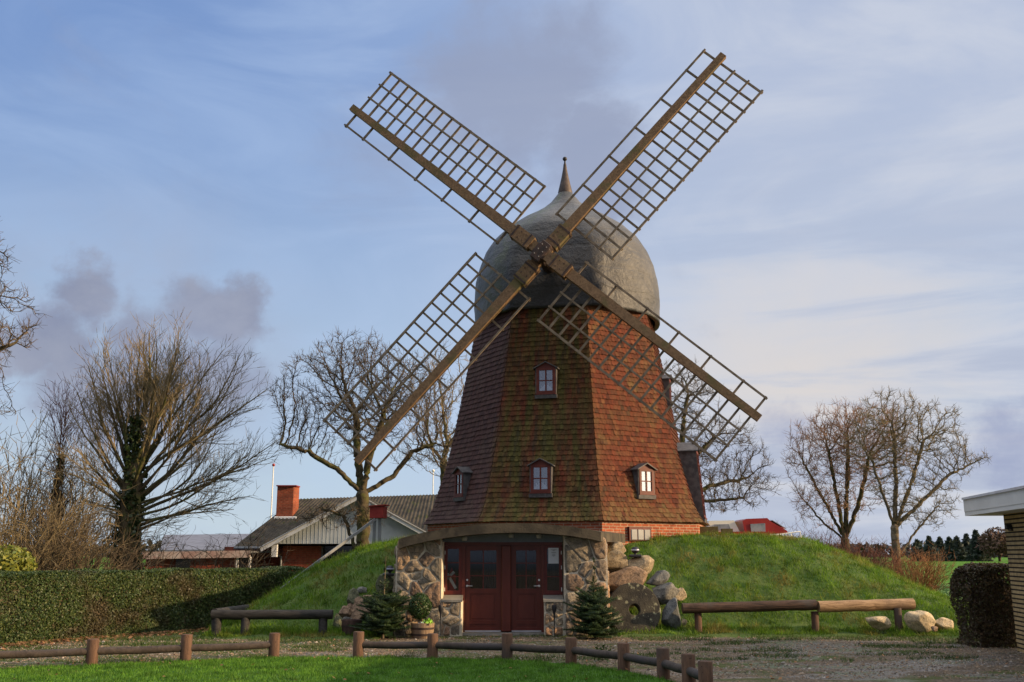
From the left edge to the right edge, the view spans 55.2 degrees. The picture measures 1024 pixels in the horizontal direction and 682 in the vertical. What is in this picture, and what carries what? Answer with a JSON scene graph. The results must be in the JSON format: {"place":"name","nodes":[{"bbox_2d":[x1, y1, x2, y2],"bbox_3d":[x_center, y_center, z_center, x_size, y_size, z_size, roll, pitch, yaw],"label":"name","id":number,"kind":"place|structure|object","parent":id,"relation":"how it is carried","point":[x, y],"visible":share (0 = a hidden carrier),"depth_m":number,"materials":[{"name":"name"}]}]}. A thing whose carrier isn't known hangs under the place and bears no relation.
{"place":"outdoors","nodes":[
{"label":"outdoors","id":0,"kind":"place"},
{"bbox_2d":[160,534,248,551],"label":"roof","id":1,"kind":"structure","parent":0,"point":[196,541],"depth_m":73.53,"materials":[{"name":"metal"}]},
{"bbox_2d":[0,654,675,681],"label":"lawn","id":2,"kind":"structure","parent":0,"point":[337,674],"depth_m":15.23,"materials":[{"name":"plant"}]},
{"bbox_2d":[0,627,1016,663],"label":"yard grass","id":3,"kind":"structure","parent":0,"point":[640,638],"depth_m":20.25,"materials":[{"name":"plant"}]},
{"bbox_2d":[0,556,1023,681],"bbox_3d":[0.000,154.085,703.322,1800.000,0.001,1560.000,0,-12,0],"label":"ground","id":4,"kind":"structure","parent":0,"point":[1008,676],"depth_m":17.93,"materials":[{"name":"plant"}]},
{"bbox_2d":[0,544,38,570],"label":"variegated shrub","id":5,"kind":"object","parent":4,"relation":"on","point":[17,559],"visible":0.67,"depth_m":22.86,"materials":[{"name":"yellow plant"}]},
{"bbox_2d":[0,232,48,418],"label":"bare tree","id":6,"kind":"object","parent":4,"relation":"on","point":[8,344],"visible":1,"depth_m":25.02,"materials":[{"name":"brown plant"}]},
{"bbox_2d":[0,413,112,562],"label":"bare shrub","id":7,"kind":"object","parent":4,"relation":"on","point":[39,490],"visible":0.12,"depth_m":32.33,"materials":[{"name":"plant"}]},
{"bbox_2d":[0,478,113,568],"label":"bare shrub","id":8,"kind":"object","parent":4,"relation":"on","point":[38,520],"visible":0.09,"depth_m":30.42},
{"bbox_2d":[20,370,96,568],"bbox_3d":[-14.149,4.619,30.724,2.153,7.801,2.385,0,-12,0],"label":"bare tree","id":9,"kind":"object","parent":4,"relation":"on","point":[60,444],"visible":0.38,"depth_m":30.94,"materials":[{"name":"brown plant"}]},
{"bbox_2d":[0,395,152,569],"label":"bare shrub","id":10,"kind":"object","parent":4,"relation":"on","point":[29,481],"visible":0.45,"depth_m":29.17,"materials":[{"name":"plant"}]},
{"bbox_2d":[0,468,158,570],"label":"bare shrub","id":11,"kind":"object","parent":4,"relation":"on","point":[44,547],"visible":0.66,"depth_m":26.10,"materials":[{"name":"plant"}]},
{"bbox_2d":[2,470,182,570],"bbox_3d":[-12.710,5.592,27.018,5.206,4.233,5.482,-2,-12,8],"label":"bare shrub","id":12,"kind":"object","parent":4,"relation":"on","point":[44,554],"visible":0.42,"depth_m":26.53,"materials":[{"name":"plant"}]},
{"bbox_2d":[1,473,187,575],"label":"bare shrub","id":13,"kind":"object","parent":4,"relation":"on","point":[107,550],"visible":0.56,"depth_m":27.21,"materials":[{"name":"plant"}]},
{"bbox_2d":[0,401,191,569],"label":"bare shrub","id":14,"kind":"object","parent":4,"relation":"on","point":[115,502],"visible":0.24,"depth_m":30.15,"materials":[{"name":"plant"}]},
{"bbox_2d":[0,627,207,648],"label":"fallen leaves","id":15,"kind":"object","parent":4,"relation":"on","point":[91,637],"visible":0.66,"depth_m":21.57,"materials":[{"name":"brown plant"}]},
{"bbox_2d":[54,543,162,569],"bbox_3d":[-10.894,6.421,25.869,3.269,2.272,2.984,-2,-12,8],"label":"bare shrub","id":16,"kind":"object","parent":4,"relation":"on","point":[108,565],"visible":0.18,"depth_m":26.49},
{"bbox_2d":[0,633,279,664],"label":"log fence","id":17,"kind":"object","parent":4,"relation":"on","point":[93,650],"visible":0.84,"depth_m":16.87,"materials":[{"name":"brown wood"}]},
{"bbox_2d":[0,565,305,642],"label":"clipped hedge","id":18,"kind":"object","parent":4,"relation":"on","point":[50,604],"visible":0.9,"depth_m":22.64,"materials":[{"name":"green plant"}]},
{"bbox_2d":[108,525,212,568],"bbox_3d":[-10.580,7.184,30.631,4.086,2.840,3.730,0,-12,0],"label":"bare shrub","id":19,"kind":"object","parent":4,"relation":"on","point":[161,549],"visible":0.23,"depth_m":30.01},
{"bbox_2d":[43,310,296,569],"bbox_3d":[-10.620,3.559,30.190,6.932,9.607,5.592,7,-14,-30],"label":"bare tree","id":20,"kind":"object","parent":4,"relation":"on","point":[137,458],"visible":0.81,"depth_m":29.86,"materials":[{"name":"brown plant"}]},
{"bbox_2d":[162,524,238,568],"bbox_3d":[-10.173,7.325,31.783,3.740,2.853,3.424,11,-16,-41],"label":"twisted hazel","id":21,"kind":"object","parent":4,"relation":"on","point":[221,554],"visible":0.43,"depth_m":31.50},
{"bbox_2d":[142,550,267,568],"bbox_3d":[-12.743,9.947,41.843,4.361,1.955,6.000,0,-12,0],"label":"flat annex","id":22,"kind":"object","parent":4,"relation":"on","point":[229,556],"visible":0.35,"depth_m":39.46,"materials":[{"name":"brick"}]},
{"bbox_2d":[176,558,190,567],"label":"window","id":23,"kind":"structure","parent":22,"relation":"in","point":[181,565],"depth_m":39.36,"materials":[{"name":"black"}]},
{"bbox_2d":[236,557,250,567],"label":"window","id":24,"kind":"structure","parent":22,"relation":"in","point":[238,559],"depth_m":39.59,"materials":[{"name":"black"}]},
{"bbox_2d":[172,515,291,567],"bbox_3d":[-9.414,7.854,35.229,4.300,3.281,3.938,-2,-12,11],"label":"twisted hazel","id":25,"kind":"object","parent":4,"relation":"on","point":[257,552],"visible":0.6,"depth_m":35.69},
{"bbox_2d":[200,519,295,570],"bbox_3d":[-8.559,7.728,33.728,3.927,3.132,4.099,-3,-13,13],"label":"twisted hazel","id":26,"kind":"object","parent":4,"relation":"on","point":[248,553],"visible":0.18,"depth_m":33.30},
{"bbox_2d":[210,604,333,635],"bbox_3d":[-5.480,6.785,23.599,2.867,0.819,3.409,0,-12,0],"label":"log barrier","id":27,"kind":"object","parent":4,"relation":"on","point":[239,612],"visible":0.87,"depth_m":22.03,"materials":[{"name":"wood"}]},
{"bbox_2d":[270,463,274,518],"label":"flagpole","id":28,"kind":"object","parent":4,"relation":"on","point":[273,464],"visible":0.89,"depth_m":54.43,"materials":[{"name":"metal"}]},
{"bbox_2d":[224,485,436,571],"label":"brick house","id":29,"kind":"structure","parent":4,"relation":"on","point":[310,543],"depth_m":42.31,"materials":[{"name":"grey"}]},
{"bbox_2d":[321,546,353,562],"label":"window","id":30,"kind":"structure","parent":29,"relation":"in","point":[324,549],"depth_m":41.75,"materials":[{"name":"black"}]},
{"bbox_2d":[341,619,361,634],"bbox_3d":[-3.618,6.487,22.129,0.480,0.380,0.480,0,-12,0],"label":"wooden tub","id":31,"kind":"object","parent":4,"relation":"on","point":[347,629],"visible":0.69,"depth_m":21.95,"materials":[{"name":"wood"}]},
{"bbox_2d":[346,560,412,638],"bbox_3d":[-2.871,5.719,21.892,1.315,1.780,1.421,11,-16,-41],"label":"fir tree","id":32,"kind":"object","parent":4,"relation":"on","point":[383,617],"visible":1,"depth_m":21.59,"materials":[{"name":"green plant"}]},
{"bbox_2d":[410,622,434,638],"bbox_3d":[-2.000,6.458,21.879,0.548,0.330,0.548,0,-12,0],"label":"wooden tub","id":33,"kind":"object","parent":4,"relation":"on","point":[419,630],"visible":0.81,"depth_m":21.66,"materials":[{"name":"brown wood"}]},
{"bbox_2d":[408,592,431,621],"bbox_3d":[-2.062,5.997,21.980,0.552,0.720,0.524,0,-12,0],"label":"box bush","id":34,"kind":"object","parent":33,"relation":"on","point":[420,611],"visible":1,"depth_m":21.87,"materials":[{"name":"green plant"}]},
{"bbox_2d":[423,618,432,624],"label":"leafy plant","id":35,"kind":"object","parent":33,"relation":"on","point":[427,621],"visible":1,"depth_m":21.76,"materials":[{"name":"green plant"}]},
{"bbox_2d":[432,469,434,494],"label":"flagpole","id":36,"kind":"object","parent":4,"relation":"on","point":[433,470],"visible":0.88,"depth_m":59.53,"materials":[{"name":"metal"}]},
{"bbox_2d":[401,339,468,484],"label":"bare tree","id":37,"kind":"object","parent":4,"relation":"on","point":[443,465],"visible":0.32,"depth_m":42.97,"materials":[{"name":"brown plant"}]},
{"bbox_2d":[438,604,442,636],"bbox_3d":[-1.610,6.288,22.049,0.116,0.735,0.113,0,-12,0],"label":"garden torch","id":38,"kind":"object","parent":4,"relation":"on","point":[440,607],"visible":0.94,"depth_m":22.06,"materials":[{"name":"grey plastic"}]},
{"bbox_2d":[1,539,1007,556],"bbox_3d":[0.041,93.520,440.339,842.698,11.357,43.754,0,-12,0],"label":"wood","id":39,"kind":"object","parent":4,"relation":"on","point":[861,549],"visible":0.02,"depth_m":430.17,"materials":[{"name":"brown plant"}]},
{"bbox_2d":[392,523,624,635],"bbox_3d":[0.117,5.869,23.910,5.746,2.741,3.580,0,-12,0],"label":"stone entrance","id":40,"kind":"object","parent":4,"relation":"on","point":[520,598],"visible":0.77,"depth_m":22.70,"materials":[{"name":"stone"}]},
{"bbox_2d":[447,568,456,589],"bbox_3d":[-1.422,5.627,23.027,0.256,0.600,0.048,0,-12,0],"label":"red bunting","id":41,"kind":"object","parent":40,"relation":"hanging from","point":[451,583],"visible":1,"depth_m":23.01,"materials":[{"name":"red fabric"}]},
{"bbox_2d":[444,546,461,594],"bbox_3d":[-1.382,5.375,22.997,0.416,1.120,0.072,0,-12,0],"label":"side window","id":42,"kind":"structure","parent":40,"relation":"in","point":[446,592],"depth_m":22.98,"materials":[{"name":"paint"}]},
{"bbox_2d":[465,546,500,631],"bbox_3d":[-0.674,5.776,22.889,0.848,1.948,0.114,0,-12,0],"label":"door","id":43,"kind":"structure","parent":40,"relation":"in","point":[482,605],"depth_m":22.84,"materials":[{"name":"paint"}]},
{"bbox_2d":[482,550,496,587],"bbox_3d":[-0.498,5.709,23.190,0.399,1.550,0.060,0,-12,0],"label":"door window","id":44,"kind":"structure","parent":43,"relation":"in","point":[489,569],"depth_m":23.24,"materials":[{"name":"glass"}]},
{"bbox_2d":[511,546,540,631],"bbox_3d":[0.332,5.776,22.889,0.703,1.948,0.114,0,-12,0],"label":"door","id":45,"kind":"structure","parent":40,"relation":"in","point":[525,602],"depth_m":22.85,"materials":[{"name":"paint"}]},
{"bbox_2d":[548,548,558,563],"bbox_3d":[0.975,5.049,23.048,0.245,0.360,0.006,0,-12,0],"label":"paper notice","id":46,"kind":"object","parent":40,"relation":"attached to","point":[553,555],"visible":1,"depth_m":23.05,"materials":[{"name":"white"}]},
{"bbox_2d":[544,546,562,594],"bbox_3d":[0.963,5.375,22.997,0.433,1.120,0.072,0,-12,0],"label":"side window","id":47,"kind":"structure","parent":40,"relation":"in","point":[546,592],"depth_m":22.97,"materials":[{"name":"paint"}]},
{"bbox_2d":[608,542,625,552],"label":"boulder","id":48,"kind":"object","parent":40,"relation":"on","point":[617,546],"visible":0.61,"depth_m":24.08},
{"bbox_2d":[4,635,1023,681],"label":"leaf litter","id":49,"kind":"object","parent":4,"relation":"on","point":[564,665],"visible":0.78,"depth_m":17.09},
{"bbox_2d":[353,631,712,681],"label":"log fence","id":50,"kind":"object","parent":4,"relation":"on","point":[625,657],"visible":0.9,"depth_m":16.75,"materials":[{"name":"brown wood"}]},
{"bbox_2d":[552,604,556,636],"bbox_3d":[0.953,6.288,22.049,0.116,0.735,0.113,0,-12,0],"label":"garden torch","id":51,"kind":"object","parent":4,"relation":"on","point":[554,607],"visible":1,"depth_m":22.06,"materials":[{"name":"grey plastic"}]},
{"bbox_2d":[198,528,968,638],"bbox_3d":[2.560,7.479,30.427,23.520,2.750,19.440,0,-12,0],"label":"mound","id":52,"kind":"object","parent":4,"relation":"on","point":[762,584],"visible":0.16,"depth_m":24.25,"materials":[{"name":"plant"}]},
{"bbox_2d":[280,504,389,588],"bbox_3d":[-4.712,5.598,26.771,0.636,2.323,3.376,-11,-16,40],"label":"stair railing","id":53,"kind":"object","parent":52,"relation":"on","point":[379,512],"visible":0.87,"depth_m":27.80,"materials":[{"name":"paint"}]},
{"bbox_2d":[333,613,342,629],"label":"boulder","id":54,"kind":"object","parent":52,"relation":"on","point":[337,621],"visible":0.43,"depth_m":22.50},
{"bbox_2d":[338,606,351,617],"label":"boulder","id":55,"kind":"object","parent":52,"relation":"on","point":[345,611],"visible":0.9,"depth_m":22.85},
{"bbox_2d":[347,588,358,604],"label":"boulder","id":56,"kind":"object","parent":52,"relation":"on","point":[353,593],"visible":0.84,"depth_m":23.12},
{"bbox_2d":[347,595,372,618],"bbox_3d":[-3.389,6.282,22.998,1.232,0.625,0.359,-3,-12,12],"label":"boulder","id":57,"kind":"object","parent":52,"relation":"on","point":[355,614],"visible":0.38,"depth_m":22.96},
{"bbox_2d":[264,327,457,549],"bbox_3d":[-5.552,4.415,36.018,6.899,10.320,5.049,-7,-14,30],"label":"bare tree","id":58,"kind":"object","parent":52,"relation":"on","point":[362,507],"visible":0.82,"depth_m":35.87,"materials":[{"name":"brown plant"}]},
{"bbox_2d":[357,587,366,592],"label":"boulder","id":59,"kind":"object","parent":52,"relation":"on","point":[361,589],"visible":0.86,"depth_m":23.68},
{"bbox_2d":[375,572,393,592],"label":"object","id":60,"kind":"object","parent":52,"relation":"on","point":[391,582],"visible":0.36,"depth_m":23.53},
{"bbox_2d":[383,566,394,575],"bbox_3d":[-2.922,5.505,23.466,0.300,0.250,0.200,7,-14,-29],"label":"garden lamp","id":61,"kind":"object","parent":60,"relation":"on","point":[389,569],"visible":0.84,"depth_m":23.40,"materials":[{"name":"grey plastic"}]},
{"bbox_2d":[322,48,767,546],"bbox_3d":[1.598,0.163,31.200,12.811,15.980,8.471,-2,-12,11],"label":"windmill","id":62,"kind":"object","parent":52,"relation":"on","point":[566,304],"visible":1,"depth_m":28.02,"materials":[{"name":"wood"}]},
{"bbox_2d":[451,466,472,501],"bbox_3d":[-1.116,4.161,28.467,1.100,0.988,0.680,7,-14,-30],"label":"dormer window","id":63,"kind":"structure","parent":62,"relation":"in","point":[462,474],"depth_m":28.14,"materials":[{"name":"paint"}]},
{"bbox_2d":[534,481,546,488],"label":"candle arch","id":64,"kind":"structure","parent":62,"relation":"attached to","point":[543,486],"depth_m":26.59,"materials":[{"name":"white paint"}]},
{"bbox_2d":[527,458,554,497],"bbox_3d":[0.889,3.804,27.037,0.720,1.060,1.100,-3,-13,14],"label":"dormer window","id":65,"kind":"structure","parent":62,"relation":"in","point":[541,470],"depth_m":26.61,"materials":[{"name":"paint"}]},
{"bbox_2d":[539,383,551,390],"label":"candle arch","id":66,"kind":"structure","parent":62,"relation":"attached to","point":[549,388],"depth_m":27.78,"materials":[{"name":"white paint"}]},
{"bbox_2d":[533,361,559,398],"bbox_3d":[1.075,1.197,28.225,0.720,1.060,1.100,-3,-13,14],"label":"dormer window","id":67,"kind":"structure","parent":62,"relation":"in","point":[545,372],"depth_m":27.79,"materials":[{"name":"paint"}]},
{"bbox_2d":[628,527,651,540],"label":"cellar window","id":68,"kind":"structure","parent":62,"relation":"in","point":[634,533],"depth_m":26.23,"materials":[{"name":"paint"}]},
{"bbox_2d":[630,463,657,498],"bbox_3d":[3.457,3.931,27.359,0.680,0.988,1.100,7,-14,-30],"label":"dormer window","id":69,"kind":"structure","parent":62,"relation":"in","point":[643,473],"depth_m":26.95,"materials":[{"name":"paint"}]},
{"bbox_2d":[660,374,671,408],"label":"dormer window","id":70,"kind":"structure","parent":62,"relation":"in","point":[665,379],"depth_m":29.62,"materials":[{"name":"paint"}]},
{"bbox_2d":[675,442,706,522],"bbox_3d":[5.102,4.205,29.159,1.253,2.375,1.070,-3,-13,14],"label":"dormer window","id":71,"kind":"structure","parent":62,"relation":"in","point":[688,453],"depth_m":28.73,"materials":[{"name":"paint"}]},
{"bbox_2d":[628,555,653,573],"bbox_3d":[3.087,5.449,23.648,0.735,0.554,0.464,0,-12,0],"label":"boulder","id":72,"kind":"object","parent":52,"relation":"on","point":[645,563],"visible":0.56,"depth_m":23.53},
{"bbox_2d":[607,550,627,569],"bbox_3d":[2.529,5.295,23.669,0.547,0.489,0.294,0,-12,0],"label":"boulder","id":73,"kind":"object","parent":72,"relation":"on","point":[617,559],"visible":0.84,"depth_m":23.55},
{"bbox_2d":[629,547,641,556],"bbox_3d":[2.975,5.096,23.657,0.300,0.250,0.200,0,-12,0],"label":"garden lamp","id":74,"kind":"object","parent":72,"relation":"on","point":[635,550],"visible":1,"depth_m":23.58,"materials":[{"name":"grey plastic"}]},
{"bbox_2d":[661,597,680,628],"bbox_3d":[3.714,6.394,22.905,0.420,0.782,0.403,-10,-16,38],"label":"boulder","id":75,"kind":"object","parent":52,"relation":"on","point":[671,618],"visible":0.98,"depth_m":22.80,"materials":[{"name":"stone"}]},
{"bbox_2d":[652,582,679,604],"bbox_3d":[3.664,5.988,23.247,0.671,0.525,0.477,0,-12,0],"label":"boulder","id":76,"kind":"object","parent":75,"relation":"on","point":[665,593],"visible":0.84,"depth_m":23.10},
{"bbox_2d":[646,570,669,585],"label":"boulder","id":77,"kind":"object","parent":76,"relation":"on","point":[657,578],"visible":1,"depth_m":23.43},
{"bbox_2d":[676,588,686,600],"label":"boulder","id":78,"kind":"object","parent":52,"relation":"on","point":[681,595],"visible":0.54,"depth_m":23.61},
{"bbox_2d":[865,616,890,630],"bbox_3d":[8.375,6.456,22.403,0.570,0.323,0.323,-3,-13,15],"label":"boulder","id":79,"kind":"object","parent":52,"relation":"on","point":[882,623],"visible":1,"depth_m":22.33,"materials":[{"name":"stone"}]},
{"bbox_2d":[903,610,935,632],"bbox_3d":[9.301,6.400,22.352,0.686,0.495,0.450,0,-12,0],"label":"boulder","id":80,"kind":"object","parent":52,"relation":"on","point":[921,621],"visible":1,"depth_m":22.20,"materials":[{"name":"stone"}]},
{"bbox_2d":[931,626,937,631],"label":"boulder","id":81,"kind":"object","parent":52,"relation":"on","point":[934,628],"visible":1,"depth_m":22.01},
{"bbox_2d":[934,617,953,630],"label":"boulder","id":82,"kind":"object","parent":52,"relation":"on","point":[941,622],"visible":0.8,"depth_m":22.36,"materials":[{"name":"stone"}]},
{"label":"boulder","id":83,"kind":"object","parent":52,"relation":"on","visible":0},
{"bbox_2d":[608,566,647,591],"bbox_3d":[2.710,5.696,23.301,1.007,0.672,0.543,0,-12,0],"label":"boulder","id":84,"kind":"object","parent":83,"relation":"on","point":[630,574],"visible":0.77,"depth_m":23.11,"materials":[{"name":"stone"}]},
{"bbox_2d":[562,558,625,638],"bbox_3d":[1.815,5.709,21.826,1.280,1.773,1.282,10,-16,-39],"label":"fir tree","id":85,"kind":"object","parent":4,"relation":"on","point":[593,616],"visible":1,"depth_m":21.55,"materials":[{"name":"green plant"}]},
{"bbox_2d":[587,643,616,661],"bbox_3d":[1.607,5.460,17.155,0.605,0.344,0.496,0,-12,0],"label":"weed","id":86,"kind":"object","parent":4,"relation":"on","point":[599,648],"visible":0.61,"depth_m":17.12,"materials":[{"name":"green plant"}]},
{"bbox_2d":[610,583,660,631],"bbox_3d":[2.829,6.275,22.815,1.263,1.257,0.512,0,-12,0],"label":"millstone","id":87,"kind":"object","parent":4,"relation":"on","point":[643,599],"visible":0.86,"depth_m":22.76,"materials":[{"name":"stone"}]},
{"bbox_2d":[663,358,783,516],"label":"bare tree","id":88,"kind":"object","parent":4,"relation":"on","point":[682,428],"visible":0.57,"depth_m":41.81,"materials":[{"name":"brown plant"}]},
{"bbox_2d":[707,518,800,536],"bbox_3d":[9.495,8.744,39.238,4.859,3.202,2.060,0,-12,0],"label":"car","id":89,"kind":"object","parent":4,"relation":"on","point":[766,525],"visible":0.35,"depth_m":38.66,"materials":[{"name":"red"}]},
{"bbox_2d":[681,598,915,632],"bbox_3d":[6.627,6.450,22.529,5.415,1.021,0.392,0,-12,-2],"label":"log barrier","id":90,"kind":"object","parent":4,"relation":"on","point":[897,606],"visible":0.88,"depth_m":22.49,"materials":[{"name":"brown wood"}]},
{"bbox_2d":[784,518,858,555],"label":"bare shrub","id":91,"kind":"object","parent":4,"relation":"on","point":[826,534],"visible":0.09,"depth_m":46.13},
{"bbox_2d":[791,526,888,555],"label":"bare shrub","id":92,"kind":"object","parent":4,"relation":"on","point":[837,541],"visible":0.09,"depth_m":41.47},
{"bbox_2d":[778,396,922,553],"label":"bare tree","id":93,"kind":"object","parent":4,"relation":"on","point":[847,475],"visible":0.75,"depth_m":49.47,"materials":[{"name":"brown plant"}]},
{"bbox_2d":[827,537,908,568],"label":"bare shrub","id":94,"kind":"object","parent":4,"relation":"on","point":[870,554],"visible":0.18,"depth_m":40.82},
{"bbox_2d":[839,532,915,579],"bbox_3d":[14.739,9.167,40.149,4.004,2.796,4.591,-6,-14,27],"label":"bare shrub","id":95,"kind":"object","parent":4,"relation":"on","point":[876,557],"visible":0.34,"depth_m":39.99,"materials":[{"name":"plant"}]},
{"bbox_2d":[870,542,956,590],"bbox_3d":[15.628,8.892,37.872,3.582,2.376,3.777,0,-12,0],"label":"bare shrub","id":96,"kind":"object","parent":4,"relation":"on","point":[930,572],"visible":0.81,"depth_m":37.54,"materials":[{"name":"plant"}]},
{"bbox_2d":[836,387,991,570],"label":"bare tree","id":97,"kind":"object","parent":4,"relation":"on","point":[897,520],"visible":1,"depth_m":46.62,"materials":[{"name":"brown plant"}]},
{"bbox_2d":[906,538,930,560],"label":"conifer","id":98,"kind":"object","parent":4,"relation":"on","point":[917,545],"visible":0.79,"depth_m":224.38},
{"bbox_2d":[923,535,940,560],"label":"conifer","id":99,"kind":"object","parent":4,"relation":"on","point":[931,545],"visible":0.77,"depth_m":229.19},
{"bbox_2d":[934,536,944,560],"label":"conifer","id":100,"kind":"object","parent":4,"relation":"on","point":[939,542],"visible":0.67,"depth_m":234.34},
{"bbox_2d":[941,536,964,560],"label":"conifer","id":101,"kind":"object","parent":4,"relation":"on","point":[949,542],"visible":0.94,"depth_m":224.20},
{"bbox_2d":[953,535,966,560],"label":"conifer","id":102,"kind":"object","parent":4,"relation":"on","point":[958,544],"visible":0.63,"depth_m":229.26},
{"bbox_2d":[961,533,975,560],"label":"conifer","id":103,"kind":"object","parent":4,"relation":"on","point":[965,540],"visible":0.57,"depth_m":234.54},
{"bbox_2d":[934,582,1009,602],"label":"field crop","id":104,"kind":"object","parent":4,"relation":"on","point":[946,590],"visible":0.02,"depth_m":44.58,"materials":[{"name":"green plant"}]},
{"bbox_2d":[965,529,993,560],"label":"conifer","id":105,"kind":"object","parent":4,"relation":"on","point":[976,554],"visible":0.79,"depth_m":224.42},
{"bbox_2d":[949,562,1016,647],"bbox_3d":[9.924,5.454,20.268,1.388,1.733,1.222,0,-12,0],"label":"beech bush","id":106,"kind":"object","parent":4,"relation":"on","point":[986,594],"visible":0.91,"depth_m":19.86,"materials":[{"name":"brown plant"}]},
{"bbox_2d":[975,526,1006,561],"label":"broadleaf tree","id":107,"kind":"object","parent":4,"relation":"on","point":[992,540],"visible":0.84,"depth_m":219.31,"materials":[{"name":"plant"}]},
{"bbox_2d":[961,485,1023,652],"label":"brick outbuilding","id":108,"kind":"structure","parent":4,"relation":"on","point":[1007,504],"depth_m":18.63,"materials":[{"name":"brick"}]},
{"bbox_2d":[1005,523,1012,530],"bbox_3d":[9.597,3.593,18.921,0.115,0.140,0.200,-2,-12,10],"label":"wall lamp","id":109,"kind":"object","parent":108,"relation":"attached to","point":[1008,526],"depth_m":18.87,"materials":[{"name":"black"}]},
{"bbox_2d":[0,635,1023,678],"bbox_3d":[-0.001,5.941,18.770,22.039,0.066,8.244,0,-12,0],"label":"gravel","id":110,"kind":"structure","parent":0,"point":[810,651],"depth_m":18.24,"materials":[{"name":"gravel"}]},
{"bbox_2d":[0,0,1023,553],"label":"sky","id":111,"kind":"structure","parent":0,"point":[857,230],"materials":[{"name":"blue"}]},
{"bbox_2d":[608,567,643,607],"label":"earth bank","id":112,"kind":"structure","parent":0,"point":[610,570],"depth_m":23.87,"materials":[{"name":"plant"}]}
]}

